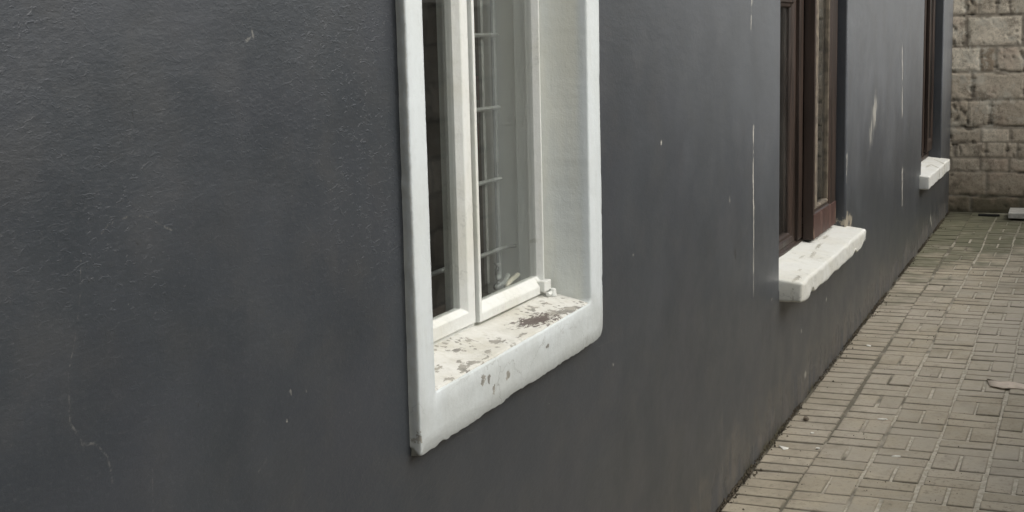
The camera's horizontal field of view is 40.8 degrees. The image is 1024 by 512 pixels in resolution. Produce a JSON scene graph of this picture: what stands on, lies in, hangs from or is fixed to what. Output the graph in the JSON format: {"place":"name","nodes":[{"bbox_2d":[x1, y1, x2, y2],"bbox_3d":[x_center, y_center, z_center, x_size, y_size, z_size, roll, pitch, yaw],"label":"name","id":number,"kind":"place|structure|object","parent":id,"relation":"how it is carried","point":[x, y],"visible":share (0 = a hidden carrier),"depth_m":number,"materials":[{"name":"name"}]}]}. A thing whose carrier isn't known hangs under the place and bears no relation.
{"place":"outdoors","nodes":[
{"label":"outdoors","id":0,"kind":"place"},
{"bbox_2d":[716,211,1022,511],"bbox_3d":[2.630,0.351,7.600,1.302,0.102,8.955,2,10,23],"label":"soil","id":1,"kind":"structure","parent":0,"point":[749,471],"depth_m":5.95,"materials":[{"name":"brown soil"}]},
{"bbox_2d":[720,212,1023,511],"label":"paving","id":2,"kind":"structure","parent":0,"point":[849,373],"depth_m":5.96,"materials":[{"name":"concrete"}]},
{"bbox_2d":[978,214,999,216],"bbox_3d":[3.998,-0.343,11.545,0.170,0.018,0.024,2,10,22],"label":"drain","id":3,"kind":"object","parent":2,"relation":"on","point":[998,215],"visible":1,"depth_m":11.53,"materials":[{"name":"black metal"}]},
{"bbox_2d":[987,379,1023,389],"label":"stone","id":4,"kind":"object","parent":2,"relation":"on","point":[1004,384],"visible":1,"depth_m":6.20,"materials":[{"name":"beige stone"}]},
{"bbox_2d":[1008,208,1023,218],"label":"concrete slab","id":5,"kind":"structure","parent":2,"relation":"on","point":[1015,213],"depth_m":11.27,"materials":[{"name":"grey concrete"}]},
{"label":"ground","id":6,"kind":"structure","parent":0,"visible":0},
{"bbox_2d":[0,0,953,511],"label":"house","id":7,"kind":"structure","parent":6,"relation":"on","point":[314,256],"depth_m":2.78,"materials":[{"name":"grey paint"}]},
{"bbox_2d":[395,0,602,455],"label":"window","id":8,"kind":"structure","parent":7,"relation":"in","point":[539,109],"depth_m":3.24,"materials":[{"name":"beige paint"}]},
{"bbox_2d":[779,0,865,302],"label":"window","id":9,"kind":"structure","parent":7,"relation":"in","point":[809,254],"depth_m":6.31,"materials":[{"name":"brown wood"}]},
{"bbox_2d":[919,0,949,189],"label":"window","id":10,"kind":"structure","parent":7,"relation":"in","point":[933,169],"depth_m":10.75,"materials":[{"name":"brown wood"}]},
{"bbox_2d":[948,0,1023,212],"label":"block wall","id":11,"kind":"structure","parent":6,"relation":"on","point":[986,172],"depth_m":11.66,"materials":[{"name":"beige stone"}]}
]}

